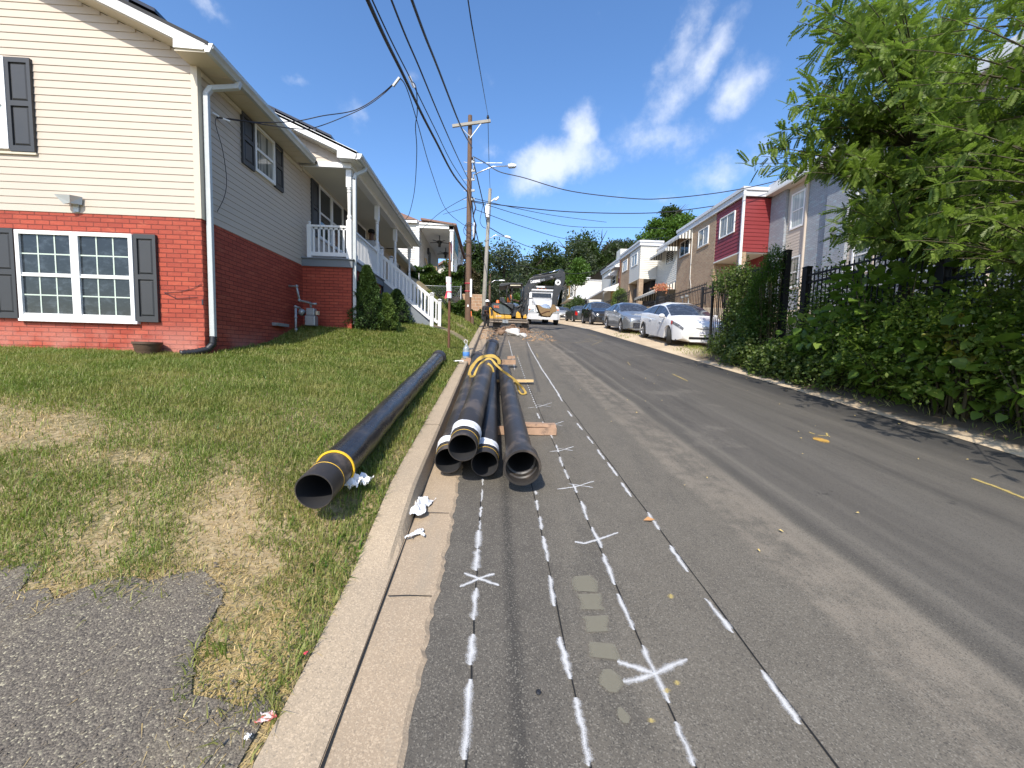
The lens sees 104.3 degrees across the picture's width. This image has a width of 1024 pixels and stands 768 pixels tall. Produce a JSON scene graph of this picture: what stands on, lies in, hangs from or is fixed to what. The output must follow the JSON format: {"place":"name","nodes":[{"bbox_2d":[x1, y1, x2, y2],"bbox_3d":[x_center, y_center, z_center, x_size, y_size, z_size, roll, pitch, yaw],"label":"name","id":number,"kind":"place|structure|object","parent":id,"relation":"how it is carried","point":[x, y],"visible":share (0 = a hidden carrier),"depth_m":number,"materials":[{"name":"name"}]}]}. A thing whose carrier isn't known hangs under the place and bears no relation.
{"place":"outdoors","nodes":[
{"label":"outdoors","id":0,"kind":"place"},
{"bbox_2d":[0,523,301,767],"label":"driveway","id":1,"kind":"structure","parent":0,"point":[154,630],"depth_m":1.51,"materials":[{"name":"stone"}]},
{"bbox_2d":[0,533,359,767],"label":"grass","id":2,"kind":"structure","parent":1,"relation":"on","point":[263,735],"depth_m":1.75,"materials":[{"name":"plant"}]},
{"bbox_2d":[0,277,475,767],"bbox_3d":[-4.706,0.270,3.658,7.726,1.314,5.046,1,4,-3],"label":"lawn grass","id":3,"kind":"structure","parent":0,"point":[35,363],"depth_m":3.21,"materials":[{"name":"plant"}]},
{"bbox_2d":[131,341,162,354],"bbox_3d":[-5.330,-0.513,5.826,0.350,0.205,0.350,1,4,-3],"label":"planter","id":4,"kind":"object","parent":3,"relation":"on","point":[146,347],"visible":0.91,"depth_m":5.71,"materials":[{"name":"ceramic"}]},
{"bbox_2d":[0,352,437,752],"bbox_3d":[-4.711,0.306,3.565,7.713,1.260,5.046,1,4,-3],"label":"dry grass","id":5,"kind":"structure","parent":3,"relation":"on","point":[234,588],"depth_m":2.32,"materials":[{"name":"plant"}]},
{"bbox_2d":[0,0,441,354],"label":"house","id":6,"kind":"structure","parent":3,"relation":"on","point":[118,231],"depth_m":5.88,"materials":[{"name":"beige paint"}]},
{"bbox_2d":[0,55,9,149],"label":"window","id":7,"kind":"structure","parent":6,"relation":"in","point":[4,130],"depth_m":5.64,"materials":[{"name":"white plastic"}]},
{"bbox_2d":[14,229,77,319],"bbox_3d":[-6.814,-1.596,5.842,0.811,1.270,0.058,1,4,-3],"label":"window","id":8,"kind":"structure","parent":6,"relation":"in","point":[45,262],"depth_m":5.84,"materials":[{"name":"white plastic"}]},
{"bbox_2d":[73,232,136,320],"bbox_3d":[-6.001,-1.578,5.883,0.811,1.270,0.058,1,4,-3],"label":"window","id":9,"kind":"structure","parent":6,"relation":"in","point":[104,262],"depth_m":5.88,"materials":[{"name":"white plastic"}]},
{"bbox_2d":[255,123,275,185],"bbox_3d":[-4.623,-4.272,7.445,0.058,0.820,0.650,1,4,-3],"label":"window","id":10,"kind":"structure","parent":6,"relation":"in","point":[265,166],"depth_m":7.46,"materials":[{"name":"glass"}]},
{"bbox_2d":[217,86,391,129],"bbox_3d":[-3.416,-4.861,6.936,2.761,1.447,0.540,-1,5,-26],"label":"cable","id":11,"kind":"object","parent":6,"relation":"attached to","point":[307,128],"visible":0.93,"depth_m":7.00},
{"bbox_2d":[319,185,332,246],"bbox_3d":[-4.760,-4.259,10.156,0.058,1.280,0.780,1,4,-3],"label":"window","id":12,"kind":"structure","parent":6,"relation":"in","point":[325,199],"depth_m":10.17,"materials":[{"name":"glass"}]},
{"bbox_2d":[332,197,343,252],"bbox_3d":[-4.799,-4.319,10.942,0.058,1.280,0.800,1,4,-3],"label":"window","id":13,"kind":"structure","parent":6,"relation":"in","point":[337,210],"depth_m":10.98,"materials":[{"name":"white plastic"}]},
{"bbox_2d":[0,326,456,592],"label":"broad grass","id":14,"kind":"structure","parent":3,"relation":"on","point":[325,565],"depth_m":3.51,"materials":[{"name":"plant"}]},
{"bbox_2d":[288,285,319,332],"bbox_3d":[-4.490,-1.551,8.580,0.592,1.101,0.285,-2,6,-42],"label":"gas meter","id":15,"kind":"object","parent":3,"relation":"on","point":[311,317],"visible":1,"depth_m":8.62,"materials":[{"name":"metal"}]},
{"bbox_2d":[175,322,468,389],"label":"lawn grass","id":16,"kind":"structure","parent":3,"relation":"on","point":[413,334],"depth_m":7.74,"materials":[{"name":"plant"}]},
{"bbox_2d":[344,472,373,489],"bbox_3d":[-1.083,0.663,2.762,0.248,0.100,0.160,0,5,-25],"label":"plastic film","id":17,"kind":"object","parent":3,"relation":"on","point":[364,478],"visible":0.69,"depth_m":2.74,"materials":[{"name":"plastic"}]},
{"bbox_2d":[341,264,385,329],"bbox_3d":[-3.474,-2.007,9.397,1.064,1.668,1.091,1,4,-3],"label":"dwarf spruce","id":18,"kind":"object","parent":3,"relation":"on","point":[368,297],"visible":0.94,"depth_m":9.25,"materials":[{"name":"green plant"}]},
{"bbox_2d":[294,350,445,508],"bbox_3d":[-1.336,0.027,5.272,0.296,1.001,5.936,1,4,-3],"label":"water pipe","id":19,"kind":"object","parent":3,"relation":"on","point":[325,477],"visible":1,"depth_m":2.91,"materials":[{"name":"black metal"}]},
{"bbox_2d":[375,292,401,330],"bbox_3d":[-3.128,-1.712,9.676,0.875,1.067,0.922,1,4,-3],"label":"dwarf spruce","id":20,"kind":"object","parent":3,"relation":"on","point":[391,320],"visible":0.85,"depth_m":9.54,"materials":[{"name":"green plant"}]},
{"bbox_2d":[390,288,414,322],"bbox_3d":[-3.324,-2.174,11.355,1.109,1.122,1.151,1,4,-3],"label":"dwarf spruce","id":21,"kind":"object","parent":3,"relation":"on","point":[398,297],"visible":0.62,"depth_m":11.16,"materials":[{"name":"green plant"}]},
{"bbox_2d":[398,213,465,272],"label":"house","id":22,"kind":"structure","parent":3,"relation":"on","point":[431,231],"depth_m":24.78,"materials":[{"name":"paint"}]},
{"bbox_2d":[407,263,464,296],"bbox_3d":[-4.176,-5.289,20.329,3.483,1.622,1.057,1,4,-3],"label":"ivy hedge","id":23,"kind":"object","parent":3,"relation":"on","point":[429,274],"visible":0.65,"depth_m":20.15,"materials":[{"name":"green plant"}]},
{"bbox_2d":[445,240,451,347],"bbox_3d":[-1.486,-2.033,9.617,0.178,2.780,0.259,4,5,28],"label":"sign post","id":24,"kind":"object","parent":3,"relation":"on","point":[448,295],"visible":1,"depth_m":9.53,"materials":[{"name":"metal"}]},
{"bbox_2d":[416,289,482,343],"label":"lawn grass","id":25,"kind":"structure","parent":3,"relation":"on","point":[465,333],"depth_m":16.81,"materials":[{"name":"plant"}]},
{"bbox_2d":[444,299,464,317],"bbox_3d":[-2.781,-3.680,19.965,1.284,1.147,0.871,1,4,-3],"label":"ivy hedge","id":26,"kind":"object","parent":3,"relation":"on","point":[457,307],"visible":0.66,"depth_m":19.81,"materials":[{"name":"green plant"}]},
{"bbox_2d":[452,294,481,319],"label":"block wall","id":27,"kind":"structure","parent":3,"relation":"on","point":[476,302],"depth_m":27.26,"materials":[{"name":"concrete"}]},
{"bbox_2d":[457,264,481,293],"bbox_3d":[-3.022,-7.134,27.635,1.844,2.277,0.899,1,4,-3],"label":"ivy hedge","id":28,"kind":"object","parent":27,"relation":"on","point":[476,281],"visible":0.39,"depth_m":27.47,"materials":[{"name":"green plant"}]},
{"bbox_2d":[440,239,497,286],"bbox_3d":[-4.225,-10.327,38.786,5.233,7.170,4.264,0,5,-22],"label":"tree","id":29,"kind":"object","parent":3,"relation":"on","point":[477,262],"visible":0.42,"depth_m":37.92,"materials":[{"name":"green plant"}]},
{"bbox_2d":[452,115,515,322],"bbox_3d":[-1.373,-7.523,18.860,3.015,9.916,0.443,1,4,0],"label":"utility pole","id":30,"kind":"object","parent":3,"relation":"on","point":[469,253],"visible":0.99,"depth_m":18.72,"materials":[{"name":"brown wood"}]},
{"bbox_2d":[366,0,467,191],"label":"cable","id":31,"kind":"object","parent":30,"relation":"attached to","point":[373,13],"visible":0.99,"depth_m":7.14,"materials":[{"name":"rubber"}]},
{"bbox_2d":[372,0,467,186],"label":"cable","id":32,"kind":"object","parent":30,"relation":"attached to","point":[411,80],"visible":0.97,"depth_m":7.12,"materials":[{"name":"rubber"}]},
{"bbox_2d":[390,0,469,181],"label":"cable","id":33,"kind":"object","parent":30,"relation":"attached to","point":[393,5],"visible":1,"depth_m":7.31,"materials":[{"name":"rubber"}]},
{"bbox_2d":[400,78,467,227],"bbox_3d":[-2.372,-6.488,13.072,0.674,0.967,11.793,1,4,0],"label":"cable","id":34,"kind":"object","parent":30,"relation":"attached to","point":[424,147],"visible":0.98,"depth_m":10.21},
{"bbox_2d":[392,77,399,86],"bbox_3d":[-2.106,-5.496,7.245,0.148,0.163,0.035,2,4,7],"label":"cable clamp","id":35,"kind":"object","parent":34,"relation":"hanging from","point":[396,82],"visible":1,"depth_m":7.23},
{"bbox_2d":[216,85,391,122],"bbox_3d":[-3.408,-4.862,6.911,2.766,1.436,0.501,-1,5,-26],"label":"cable","id":36,"kind":"object","parent":35,"relation":"hanging from","point":[316,116],"visible":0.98,"depth_m":7.07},
{"bbox_2d":[410,0,471,147],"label":"cable","id":37,"kind":"object","parent":30,"relation":"attached to","point":[422,29],"visible":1,"depth_m":7.61,"materials":[{"name":"rubber"}]},
{"bbox_2d":[472,201,712,213],"bbox_3d":[4.847,-9.231,20.375,13.870,1.434,0.218,0,4,-13],"label":"cable","id":38,"kind":"object","parent":30,"relation":"attached to","point":[590,212],"visible":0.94,"depth_m":20.24,"materials":[{"name":"rubber"}]},
{"bbox_2d":[473,156,775,199],"bbox_3d":[5.482,-9.476,18.498,14.660,1.915,0.586,1,4,-1],"label":"cable","id":39,"kind":"object","parent":30,"relation":"attached to","point":[620,197],"visible":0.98,"depth_m":18.37,"materials":[{"name":"rubber"}]},
{"bbox_2d":[482,188,510,320],"bbox_3d":[-1.220,-9.466,30.200,2.140,10.396,0.626,1,4,-3],"label":"utility pole","id":40,"kind":"object","parent":3,"relation":"on","point":[487,211],"visible":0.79,"depth_m":30.13,"materials":[{"name":"grey wood"}]},
{"bbox_2d":[139,0,1023,267],"label":"sky","id":41,"kind":"structure","parent":0,"point":[643,99],"materials":[{"name":"blue"}]},
{"bbox_2d":[257,319,1023,767],"bbox_3d":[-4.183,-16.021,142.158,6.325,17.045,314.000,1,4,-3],"label":"road","id":42,"kind":"structure","parent":0,"point":[869,597],"depth_m":2.20,"materials":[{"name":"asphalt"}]},
{"bbox_2d":[252,320,486,767],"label":"kerb","id":43,"kind":"structure","parent":42,"relation":"on","point":[303,732],"depth_m":1.85,"materials":[{"name":"concrete"}]},
{"bbox_2d":[319,323,489,767],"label":"gutter pan","id":44,"kind":"object","parent":42,"relation":"on","point":[372,730],"visible":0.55,"depth_m":1.70,"materials":[{"name":"concrete"}]},
{"bbox_2d":[320,461,434,767],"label":"kerb joint","id":45,"kind":"object","parent":44,"relation":"on","point":[335,729],"visible":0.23,"depth_m":1.69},
{"bbox_2d":[410,496,435,515],"bbox_3d":[-0.670,0.866,2.857,0.177,0.050,0.339,2,4,5],"label":"plastic sheet","id":46,"kind":"object","parent":44,"relation":"on","point":[418,508],"visible":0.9,"depth_m":2.83,"materials":[{"name":"plastic"}]},
{"bbox_2d":[434,351,482,472],"bbox_3d":[-0.661,0.004,6.244,0.296,1.056,5.931,1,4,-3],"label":"water pipe","id":47,"kind":"object","parent":44,"relation":"on","point":[445,461],"visible":0.65,"depth_m":3.81,"materials":[{"name":"black metal"}]},
{"bbox_2d":[461,679,471,759],"bbox_3d":[-0.162,1.207,1.451,0.066,0.037,0.286,1,4,-3],"label":"paint mark","id":48,"kind":"object","parent":42,"relation":"on","point":[468,694],"visible":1,"depth_m":1.44,"materials":[{"name":"paint"}]},
{"bbox_2d":[465,491,481,767],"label":"saw cut","id":49,"kind":"object","parent":42,"relation":"on","point":[467,751],"visible":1,"depth_m":1.65,"materials":[{"name":"asphalt"}]},
{"bbox_2d":[471,355,498,475],"bbox_3d":[-0.344,0.020,6.210,0.296,1.066,5.930,1,4,-3],"label":"water pipe","id":50,"kind":"object","parent":42,"relation":"on","point":[484,460],"visible":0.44,"depth_m":3.68,"materials":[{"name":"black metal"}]},
{"bbox_2d":[448,339,498,460],"bbox_3d":[-0.407,-0.199,5.980,0.296,1.170,5.919,1,4,-1],"label":"water pipe","id":51,"kind":"object","parent":50,"relation":"on","point":[465,439],"visible":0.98,"depth_m":3.59,"materials":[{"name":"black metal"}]},
{"bbox_2d":[468,354,526,394],"bbox_3d":[-0.182,-0.140,6.240,0.972,0.645,0.431,0,4,-13],"label":"lifting sling","id":52,"kind":"object","parent":51,"relation":"on","point":[516,382],"visible":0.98,"depth_m":6.32,"materials":[{"name":"fabric"}]},
{"bbox_2d":[480,235,537,303],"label":"tree","id":53,"kind":"object","parent":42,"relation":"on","point":[497,263],"visible":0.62,"depth_m":47.34,"materials":[{"name":"green plant"}]},
{"bbox_2d":[489,269,564,329],"bbox_3d":[0.824,-4.631,21.884,4.122,3.434,2.485,1,4,-3],"label":"excavator","id":54,"kind":"object","parent":42,"relation":"on","point":[504,313],"visible":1,"depth_m":21.50,"materials":[{"name":"metal"}]},
{"bbox_2d":[498,426,556,434],"bbox_3d":[-0.022,0.529,4.558,1.061,0.087,0.106,1,4,-5],"label":"timber","id":55,"kind":"object","parent":42,"relation":"on","point":[541,431],"visible":0.35,"depth_m":4.54,"materials":[{"name":"wood"}]},
{"bbox_2d":[525,422,555,427],"bbox_3d":[0.255,0.468,4.597,0.499,0.042,0.116,2,4,-6],"label":"timber","id":56,"kind":"object","parent":55,"relation":"on","point":[539,424],"visible":0.69,"depth_m":4.56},
{"bbox_2d":[498,365,540,485],"bbox_3d":[-0.028,0.207,5.393,0.296,0.812,4.747,1,4,-3],"label":"water pipe","id":57,"kind":"object","parent":56,"relation":"on","point":[521,463],"visible":0.97,"depth_m":3.49,"materials":[{"name":"black metal"}]},
{"bbox_2d":[520,285,559,324],"bbox_3d":[2.183,-6.691,33.624,2.440,3.820,8.620,1,4,-3],"label":"dump truck","id":58,"kind":"object","parent":42,"relation":"on","point":[541,296],"visible":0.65,"depth_m":30.51,"materials":[{"name":"white paint"}]},
{"bbox_2d":[531,483,591,767],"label":"saw cut","id":59,"kind":"object","parent":42,"relation":"on","point":[589,761],"visible":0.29,"depth_m":1.85,"materials":[{"name":"asphalt"}]},
{"bbox_2d":[574,697,590,765],"bbox_3d":[0.249,1.228,1.417,0.060,0.030,0.232,1,4,-3],"label":"paint mark","id":60,"kind":"object","parent":42,"relation":"on","point":[580,720],"visible":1,"depth_m":1.43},
{"bbox_2d":[572,575,597,591],"bbox_3d":[0.394,1.080,2.156,0.147,0.017,0.132,1,4,-3],"label":"paint mark","id":61,"kind":"object","parent":42,"relation":"on","point":[584,583],"visible":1,"depth_m":2.15,"materials":[{"name":"paint"}]},
{"bbox_2d":[577,594,605,609],"bbox_3d":[0.399,1.107,2.026,0.140,0.014,0.110,1,4,-3],"label":"paint mark","id":62,"kind":"object","parent":42,"relation":"on","point":[591,601],"visible":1,"depth_m":2.03,"materials":[{"name":"paint"}]},
{"bbox_2d":[583,615,608,631],"bbox_3d":[0.404,1.135,1.889,0.136,0.013,0.099,1,4,-3],"label":"paint mark","id":63,"kind":"object","parent":42,"relation":"on","point":[596,623],"visible":1,"depth_m":1.89,"materials":[{"name":"paint"}]},
{"bbox_2d":[589,642,618,659],"bbox_3d":[0.403,1.166,1.743,0.135,0.012,0.080,2,4,5],"label":"paint mark","id":64,"kind":"object","parent":42,"relation":"on","point":[604,650],"visible":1,"depth_m":1.74,"materials":[{"name":"paint"}]},
{"bbox_2d":[520,366,696,767],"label":"saw cut","id":65,"kind":"object","parent":42,"relation":"on","point":[624,605],"visible":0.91,"depth_m":1.97,"materials":[{"name":"asphalt"}]},
{"bbox_2d":[599,669,622,691],"bbox_3d":[0.397,1.194,1.605,0.093,0.013,0.095,-3,6,-44],"label":"paint mark","id":66,"kind":"object","parent":42,"relation":"on","point":[610,681],"visible":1,"depth_m":1.60,"materials":[{"name":"paint"}]},
{"bbox_2d":[544,374,838,767],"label":"saw cut","id":67,"kind":"object","parent":42,"relation":"on","point":[825,750],"visible":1,"depth_m":1.82,"materials":[{"name":"asphalt"}]},
{"bbox_2d":[762,671,800,723],"bbox_3d":[1.051,1.224,1.565,0.065,0.028,0.220,1,4,-3],"label":"paint mark","id":68,"kind":"object","parent":42,"relation":"on","point":[783,699],"visible":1,"depth_m":1.55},
{"bbox_2d":[538,307,1023,456],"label":"parking strip","id":69,"kind":"object","parent":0,"point":[953,426],"visible":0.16,"depth_m":6.31,"materials":[{"name":"concrete"}]},
{"bbox_2d":[513,253,546,285],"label":"tree","id":70,"kind":"object","parent":69,"relation":"on","point":[536,260],"visible":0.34,"depth_m":62.77,"materials":[{"name":"green plant"}]},
{"bbox_2d":[523,239,570,285],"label":"tree","id":71,"kind":"object","parent":69,"relation":"on","point":[551,261],"visible":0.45,"depth_m":62.39,"materials":[{"name":"green plant"}]},
{"bbox_2d":[565,306,583,321],"bbox_3d":[6.237,-6.545,37.085,2.236,1.467,4.884,1,10,-5],"label":"parked car","id":72,"kind":"object","parent":69,"relation":"on","point":[573,313],"visible":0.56,"depth_m":35.70,"materials":[{"name":"grey paint"}]},
{"bbox_2d":[565,256,591,298],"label":"tree","id":73,"kind":"object","parent":69,"relation":"on","point":[579,266],"visible":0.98,"depth_m":52.87,"materials":[{"name":"green plant"}]},
{"bbox_2d":[554,238,604,282],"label":"tree","id":74,"kind":"object","parent":69,"relation":"on","point":[581,249],"visible":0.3,"depth_m":67.50,"materials":[{"name":"green plant"}]},
{"bbox_2d":[561,277,601,327],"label":"terraced house","id":75,"kind":"structure","parent":69,"relation":"on","point":[588,289],"depth_m":60.25,"materials":[{"name":"white"}]},
{"bbox_2d":[565,227,615,276],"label":"tree","id":76,"kind":"object","parent":69,"relation":"on","point":[603,260],"visible":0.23,"depth_m":71.14,"materials":[{"name":"green plant"}]},
{"bbox_2d":[581,302,610,324],"bbox_3d":[6.369,-5.213,29.240,2.236,1.658,4.635,1,10,-2],"label":"parked car","id":77,"kind":"object","parent":69,"relation":"on","point":[592,313],"visible":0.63,"depth_m":28.28,"materials":[{"name":"black paint"}]},
{"bbox_2d":[588,249,626,302],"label":"terraced house","id":78,"kind":"structure","parent":69,"relation":"on","point":[609,276],"depth_m":43.27,"materials":[{"name":"white"}]},
{"bbox_2d":[599,237,635,259],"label":"tree","id":79,"kind":"object","parent":69,"relation":"on","point":[617,246],"visible":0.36,"depth_m":72.96,"materials":[{"name":"green plant"}]},
{"bbox_2d":[604,302,647,331],"bbox_3d":[6.271,-3.571,21.119,2.236,1.467,4.884,1,12,-1],"label":"parked car","id":80,"kind":"object","parent":69,"relation":"on","point":[622,316],"visible":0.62,"depth_m":20.29,"materials":[{"name":"silver metal"}]},
{"bbox_2d":[619,240,665,306],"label":"terraced house","id":81,"kind":"structure","parent":69,"relation":"on","point":[638,273],"depth_m":33.55,"materials":[{"name":"paint"}]},
{"bbox_2d":[634,236,677,302],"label":"terraced house","id":82,"kind":"structure","parent":69,"relation":"on","point":[665,256],"depth_m":31.00,"materials":[{"name":"paint"}]},
{"bbox_2d":[606,282,706,307],"bbox_3d":[8.704,-6.051,32.596,0.069,2.430,27.018,1,4,-3],"label":"iron railing","id":83,"kind":"object","parent":69,"relation":"on","point":[652,303],"visible":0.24,"depth_m":22.87,"materials":[{"name":"metal"}]},
{"bbox_2d":[650,282,672,303],"bbox_3d":[9.513,-5.220,25.365,1.274,2.500,1.203,5,6,42],"label":"flower planter","id":84,"kind":"object","parent":69,"relation":"on","point":[659,291],"visible":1,"depth_m":25.15,"materials":[{"name":"black plastic"}]},
{"bbox_2d":[635,204,696,241],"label":"tree","id":85,"kind":"object","parent":69,"relation":"on","point":[674,224],"visible":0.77,"depth_m":50.54,"materials":[{"name":"green plant"}]},
{"bbox_2d":[657,203,692,220],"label":"tree","id":86,"kind":"object","parent":69,"relation":"on","point":[665,209],"visible":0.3,"depth_m":53.09,"materials":[{"name":"green plant"}]},
{"bbox_2d":[640,302,721,343],"bbox_3d":[6.449,-2.408,15.471,2.178,1.492,4.496,1,12,-1],"label":"parked car","id":87,"kind":"object","parent":69,"relation":"on","point":[670,322],"visible":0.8,"depth_m":14.30,"materials":[{"name":"white paint"}]},
{"bbox_2d":[666,186,771,307],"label":"terraced house","id":88,"kind":"structure","parent":69,"relation":"on","point":[734,227],"depth_m":21.21,"materials":[{"name":"beige brick"}]},
{"bbox_2d":[697,225,708,248],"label":"window","id":89,"kind":"structure","parent":88,"relation":"in","point":[703,235],"depth_m":22.91,"materials":[{"name":"glass"}]},
{"bbox_2d":[719,210,735,239],"bbox_3d":[11.132,-8.216,20.615,0.058,1.070,1.330,1,4,-3],"label":"window","id":90,"kind":"structure","parent":88,"relation":"in","point":[727,223],"depth_m":20.58,"materials":[{"name":"glass"}]},
{"bbox_2d":[700,266,774,318],"bbox_3d":[8.591,-2.858,15.583,0.092,2.610,4.657,1,4,-3],"label":"iron fence","id":91,"kind":"object","parent":69,"relation":"on","point":[703,296],"visible":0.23,"depth_m":17.35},
{"bbox_2d":[732,243,790,348],"bbox_3d":[6.270,-1.936,10.030,1.220,3.038,1.307,-2,5,-37],"label":"feathery bush","id":92,"kind":"object","parent":69,"relation":"on","point":[769,279],"visible":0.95,"depth_m":9.78,"materials":[{"name":"green plant"}]},
{"bbox_2d":[717,328,846,392],"bbox_3d":[5.918,-0.641,9.134,1.199,1.374,4.140,1,4,-3],"label":"vine mass","id":93,"kind":"object","parent":69,"relation":"on","point":[747,354],"visible":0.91,"depth_m":8.41,"materials":[{"name":"green plant"}]},
{"bbox_2d":[673,344,1022,440],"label":"verge grass","id":94,"kind":"structure","parent":69,"relation":"on","point":[707,351],"depth_m":6.33,"materials":[{"name":"plant"}]},
{"bbox_2d":[815,263,895,320],"bbox_3d":[6.891,-1.213,7.941,1.190,2.304,1.468,1,4,-3],"label":"catalpa sapling","id":95,"kind":"object","parent":69,"relation":"on","point":[837,277],"visible":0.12,"depth_m":7.93,"materials":[{"name":"green plant"}]},
{"bbox_2d":[708,236,1023,401],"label":"iron fence","id":96,"kind":"object","parent":69,"relation":"on","point":[942,274],"visible":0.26,"depth_m":8.49,"materials":[{"name":"metal"}]},
{"bbox_2d":[701,255,778,355],"bbox_3d":[6.438,-2.065,11.208,1.575,2.980,3.411,2,4,12],"label":"vine mass","id":97,"kind":"object","parent":96,"relation":"attached to","point":[726,336],"visible":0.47,"depth_m":11.25,"materials":[{"name":"green plant"}]},
{"bbox_2d":[735,0,1000,361],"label":"locust tree","id":98,"kind":"object","parent":69,"relation":"on","point":[868,125],"visible":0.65,"depth_m":6.45,"materials":[{"name":"green plant"}]},
{"bbox_2d":[758,165,1023,433],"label":"bramble","id":99,"kind":"object","parent":69,"relation":"on","point":[1016,292],"visible":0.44,"depth_m":5.71,"materials":[{"name":"plant"}]},
{"bbox_2d":[763,241,1023,416],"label":"catalpa sapling","id":100,"kind":"object","parent":69,"relation":"on","point":[900,273],"visible":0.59,"depth_m":6.43,"materials":[{"name":"green plant"}]},
{"bbox_2d":[766,31,1023,334],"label":"terraced house","id":101,"kind":"structure","parent":69,"relation":"on","point":[797,222],"depth_m":17.03,"materials":[{"name":"grey paint"}]},
{"bbox_2d":[789,255,800,288],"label":"window","id":102,"kind":"structure","parent":101,"relation":"in","point":[796,259],"depth_m":17.84,"materials":[{"name":"white plastic"}]},
{"bbox_2d":[789,188,806,230],"bbox_3d":[12.758,-7.779,17.775,0.058,1.590,0.810,1,4,-3],"label":"window","id":103,"kind":"structure","parent":101,"relation":"in","point":[798,201],"depth_m":17.76,"materials":[{"name":"glass"}]},
{"bbox_2d":[850,237,870,272],"bbox_3d":[12.849,-4.777,14.641,0.058,1.400,0.760,1,4,-3],"label":"window","id":104,"kind":"structure","parent":101,"relation":"in","point":[860,255],"depth_m":14.76,"materials":[{"name":"white plastic"}]},
{"bbox_2d":[843,92,1023,324],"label":"locust tree","id":105,"kind":"object","parent":69,"relation":"on","point":[853,196],"visible":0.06,"depth_m":6.92,"materials":[{"name":"green plant"}]},
{"bbox_2d":[880,0,1023,281],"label":"locust tree","id":106,"kind":"object","parent":69,"relation":"on","point":[1005,127],"visible":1,"depth_m":4.47,"materials":[{"name":"green plant"}]},
{"bbox_2d":[921,311,986,421],"bbox_3d":[6.056,-0.196,5.438,0.610,1.545,0.620,0,5,-21],"label":"sapling","id":107,"kind":"object","parent":69,"relation":"on","point":[951,399],"visible":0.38,"depth_m":5.35,"materials":[{"name":"green plant"}]},
{"bbox_2d":[895,296,1023,432],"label":"catalpa sapling","id":108,"kind":"object","parent":69,"relation":"on","point":[1002,339],"visible":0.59,"depth_m":5.01,"materials":[{"name":"green plant"}]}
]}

